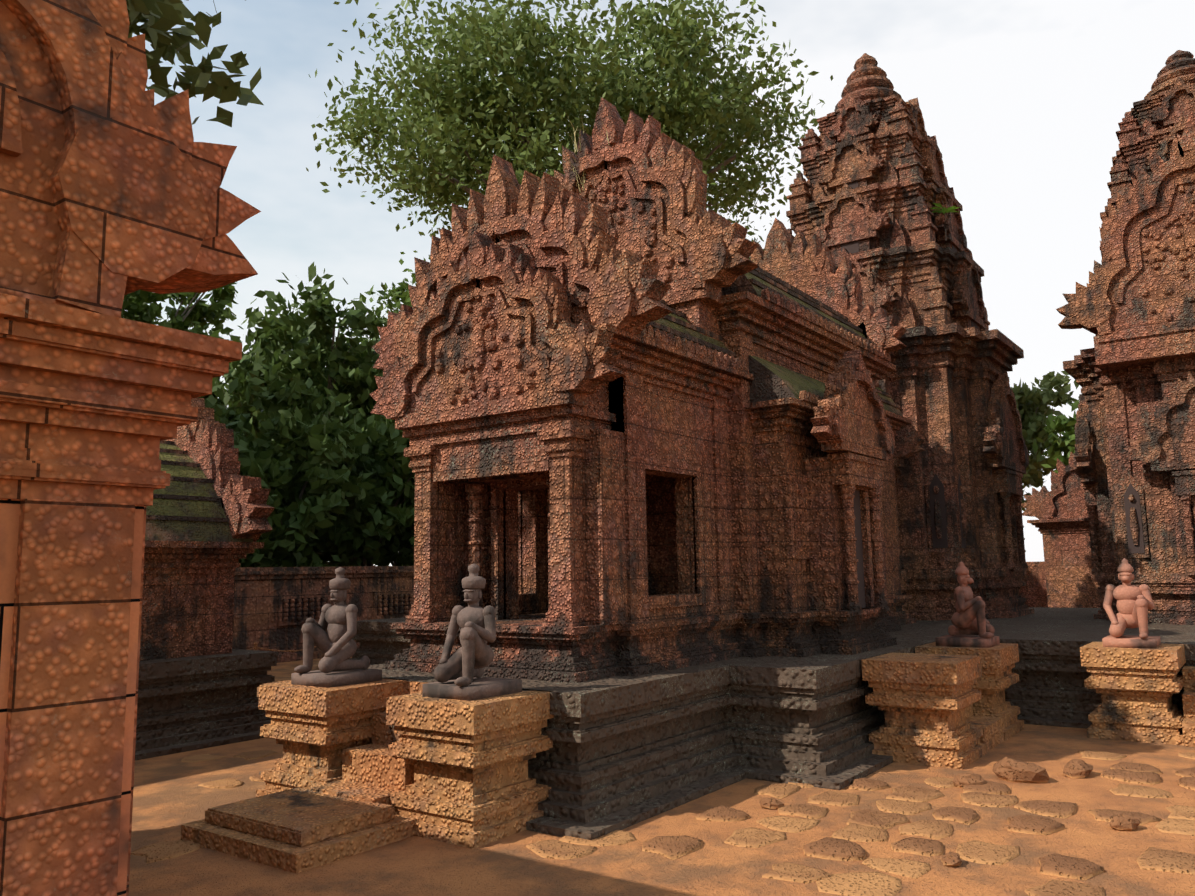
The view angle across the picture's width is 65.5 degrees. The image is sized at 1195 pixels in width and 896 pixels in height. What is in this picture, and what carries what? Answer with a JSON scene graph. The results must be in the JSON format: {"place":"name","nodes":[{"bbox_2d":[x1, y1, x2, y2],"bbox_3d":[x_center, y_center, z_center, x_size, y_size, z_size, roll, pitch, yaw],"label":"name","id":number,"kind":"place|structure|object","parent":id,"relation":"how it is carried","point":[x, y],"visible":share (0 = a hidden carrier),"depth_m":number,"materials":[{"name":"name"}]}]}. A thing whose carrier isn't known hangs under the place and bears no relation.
{"place":"outdoors","nodes":[
{"label":"outdoors","id":0,"kind":"place"},
{"bbox_2d":[0,499,143,895],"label":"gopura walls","id":1,"kind":"structure","parent":0,"point":[9,517],"depth_m":3.09,"materials":[{"name":"brown stone"}]},
{"bbox_2d":[139,398,274,660],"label":"library walls","id":2,"kind":"structure","parent":0,"point":[188,599],"depth_m":10.00,"materials":[{"name":"brown stone"}]},
{"bbox_2d":[145,440,252,541],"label":"mossy roof","id":3,"kind":"structure","parent":2,"relation":"on","point":[186,506],"depth_m":9.99,"materials":[{"name":"green stone"}]},
{"bbox_2d":[385,335,916,682],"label":"mandapa walls","id":4,"kind":"structure","parent":0,"point":[655,529],"depth_m":8.52,"materials":[{"name":"brown stone"}]},
{"bbox_2d":[370,97,912,483],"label":"mandapa pediments","id":5,"kind":"object","parent":4,"relation":"on","point":[536,303],"visible":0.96,"depth_m":8.33,"materials":[{"name":"brown stone"}]},
{"bbox_2d":[567,115,753,261],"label":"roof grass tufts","id":6,"kind":"object","parent":5,"relation":"on","point":[583,181],"visible":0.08,"depth_m":9.95,"materials":[{"name":"green plant"}]},
{"bbox_2d":[647,267,902,415],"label":"mandapa roof","id":7,"kind":"structure","parent":4,"relation":"on","point":[771,381],"depth_m":9.35,"materials":[{"name":"stone"}]},
{"bbox_2d":[125,0,1194,565],"label":"sky","id":8,"kind":"structure","parent":0,"point":[1024,102],"materials":[{"name":"white"}]},
{"bbox_2d":[129,657,1194,895],"bbox_3d":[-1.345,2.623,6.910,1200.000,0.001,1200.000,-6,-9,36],"label":"ground","id":9,"kind":"structure","parent":0,"point":[169,795],"depth_m":5.59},
{"bbox_2d":[0,0,260,895],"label":"stone gateway","id":10,"kind":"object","parent":9,"relation":"on","point":[112,193],"depth_m":3.03,"materials":[{"name":"brown stone"}]},
{"bbox_2d":[121,282,244,407],"bbox_3d":[-13.740,-0.584,26.449,6.461,11.901,6.594,-6,-9,36],"label":"tree","id":11,"kind":"object","parent":9,"relation":"on","point":[197,315],"visible":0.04,"depth_m":27.93,"materials":[{"name":"green plant"}]},
{"bbox_2d":[126,0,263,126],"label":"tree leaves","id":12,"kind":"object","parent":9,"relation":"on","point":[157,18],"visible":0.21,"depth_m":15.20,"materials":[{"name":"green plant"}]},
{"bbox_2d":[135,649,276,760],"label":"stone platform","id":13,"kind":"structure","parent":9,"relation":"on","point":[186,704],"depth_m":9.47,"materials":[{"name":"stone"}]},
{"bbox_2d":[197,387,270,566],"bbox_3d":[-9.609,1.510,19.522,4.557,5.806,5.245,-6,-9,36],"label":"tree","id":14,"kind":"object","parent":9,"relation":"on","point":[210,401],"depth_m":19.38,"materials":[{"name":"green plant"}]},
{"bbox_2d":[221,422,308,566],"bbox_3d":[-8.777,1.877,20.692,5.095,5.335,5.161,0,-8,-7],"label":"tree","id":15,"kind":"object","parent":9,"relation":"on","point":[276,473],"visible":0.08,"depth_m":19.85,"materials":[{"name":"green plant"}]},
{"bbox_2d":[221,373,316,409],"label":"tree","id":16,"kind":"object","parent":9,"relation":"on","point":[226,386],"depth_m":29.67,"materials":[{"name":"green plant"}]},
{"bbox_2d":[247,641,316,651],"bbox_3d":[-7.119,3.297,13.562,0.080,0.600,8.080,-6,-9,36],"label":"rope barrier","id":17,"kind":"object","parent":9,"relation":"on","point":[255,643],"visible":0.23,"depth_m":15.75,"materials":[{"name":"stone"}]},
{"bbox_2d":[214,374,383,566],"bbox_3d":[-7.262,1.407,21.625,4.703,6.471,5.714,-3,-8,15],"label":"tree","id":18,"kind":"object","parent":9,"relation":"on","point":[299,434],"visible":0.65,"depth_m":21.05,"materials":[{"name":"green plant"}]},
{"bbox_2d":[211,262,394,564],"bbox_3d":[-7.864,0.239,26.042,7.857,9.962,7.241,-6,-9,36],"label":"tree","id":19,"kind":"object","parent":9,"relation":"on","point":[310,349],"visible":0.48,"depth_m":24.39,"materials":[{"name":"green plant"}]},
{"bbox_2d":[277,424,414,566],"bbox_3d":[-5.683,2.063,23.396,5.498,5.567,4.826,-2,-8,6],"label":"tree","id":20,"kind":"object","parent":9,"relation":"on","point":[380,525],"visible":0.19,"depth_m":21.98,"materials":[{"name":"green plant"}]},
{"bbox_2d":[313,415,414,565],"bbox_3d":[-5.150,2.126,24.392,5.483,5.690,5.323,3,-9,-28],"label":"tree","id":21,"kind":"object","parent":9,"relation":"on","point":[378,555],"visible":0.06,"depth_m":22.76,"materials":[{"name":"green plant"}]},
{"bbox_2d":[232,565,518,662],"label":"enclosure wall","id":22,"kind":"structure","parent":9,"relation":"on","point":[261,594],"depth_m":18.61,"materials":[{"name":"brown stone"}]},
{"bbox_2d":[282,123,1177,621],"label":"dark interiors","id":23,"kind":"object","parent":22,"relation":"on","point":[936,481],"visible":0.04,"depth_m":14.08,"materials":[{"name":"grey"}]},
{"bbox_2d":[339,252,429,346],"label":"tree","id":24,"kind":"object","parent":9,"relation":"on","point":[398,293],"depth_m":33.82,"materials":[{"name":"green plant"}]},
{"bbox_2d":[306,0,832,258],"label":"tall tree","id":25,"kind":"object","parent":9,"relation":"on","point":[493,113],"visible":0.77,"depth_m":32.68,"materials":[{"name":"green plant"}]},
{"bbox_2d":[130,750,1194,895],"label":"paving stones","id":26,"kind":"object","parent":9,"relation":"on","point":[867,825],"depth_m":5.83,"materials":[{"name":"brown stone"}]},
{"bbox_2d":[181,666,1194,872],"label":"stone steps","id":27,"kind":"structure","parent":9,"relation":"on","point":[299,829],"depth_m":5.94,"materials":[{"name":"stone"}]},
{"bbox_2d":[256,642,1185,848],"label":"statue pedestals","id":28,"kind":"object","parent":9,"relation":"on","point":[473,786],"visible":0.71,"depth_m":6.93,"materials":[{"name":"stone"}]},
{"bbox_2d":[291,567,381,687],"bbox_3d":[-2.037,1.373,7.243,0.444,0.888,0.557,-6,-9,36],"label":"guardian statue","id":29,"kind":"object","parent":28,"relation":"on","point":[335,644],"visible":1,"depth_m":7.15,"materials":[{"name":"grey stone"}]},
{"bbox_2d":[422,564,521,700],"bbox_3d":[-0.874,1.243,6.404,0.444,0.888,0.557,-6,-9,36],"label":"guardian statue","id":30,"kind":"object","parent":28,"relation":"on","point":[458,674],"visible":1,"depth_m":6.30,"materials":[{"name":"grey stone"}]},
{"bbox_2d":[935,561,999,647],"bbox_3d":[3.798,1.592,9.550,0.557,0.856,0.444,-6,-9,36],"label":"guardian monkey statue","id":31,"kind":"object","parent":28,"relation":"on","point":[968,618],"depth_m":9.43,"materials":[{"name":"brown stone"}]},
{"bbox_2d":[1102,558,1160,648],"bbox_3d":[5.227,1.515,9.158,0.444,0.856,0.557,-6,-9,36],"label":"guardian statue","id":32,"kind":"object","parent":28,"relation":"on","point":[1134,604],"depth_m":9.09,"materials":[{"name":"pink stone"}]},
{"bbox_2d":[259,607,1194,839],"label":"temple platform","id":33,"kind":"structure","parent":9,"relation":"on","point":[623,752],"depth_m":7.59,"materials":[{"name":"stone"}]},
{"bbox_2d":[786,53,1033,620],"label":"central tower","id":34,"kind":"structure","parent":33,"relation":"on","point":[946,385],"depth_m":14.88,"materials":[{"name":"stone"}]},
{"bbox_2d":[930,203,959,240],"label":"sapling","id":35,"kind":"object","parent":34,"relation":"on","point":[944,210],"visible":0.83,"depth_m":15.42,"materials":[{"name":"green plant"}]},
{"bbox_2d":[1063,50,1194,624],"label":"tower","id":36,"kind":"structure","parent":33,"relation":"on","point":[1135,426],"depth_m":12.95,"materials":[{"name":"stone"}]},
{"bbox_2d":[1056,111,1194,371],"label":"pediment","id":37,"kind":"structure","parent":36,"relation":"attached to","point":[1132,303],"depth_m":12.50,"materials":[{"name":"stone"}]},
{"bbox_2d":[759,757,1140,866],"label":"loose stones","id":38,"kind":"object","parent":9,"relation":"on","point":[1009,769],"visible":0.92,"depth_m":7.11,"materials":[{"name":"brown stone"}]},
{"bbox_2d":[1010,371,1078,510],"bbox_3d":[16.223,1.689,38.105,6.291,9.403,7.300,0,-8,-5],"label":"tree","id":39,"kind":"object","parent":9,"relation":"on","point":[1035,410],"visible":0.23,"depth_m":36.67,"materials":[{"name":"green plant"}]},
{"bbox_2d":[1032,397,1078,473],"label":"tree","id":40,"kind":"object","parent":9,"relation":"on","point":[1066,442],"visible":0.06,"depth_m":33.57,"materials":[{"name":"green plant"}]},
{"bbox_2d":[1019,452,1104,607],"bbox_3d":[9.251,2.066,21.692,24.000,4.617,2.180,-6,-9,36],"label":"stone gateway","id":41,"kind":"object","parent":9,"relation":"on","point":[1060,576],"visible":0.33,"depth_m":20.05,"materials":[{"name":"stone"}]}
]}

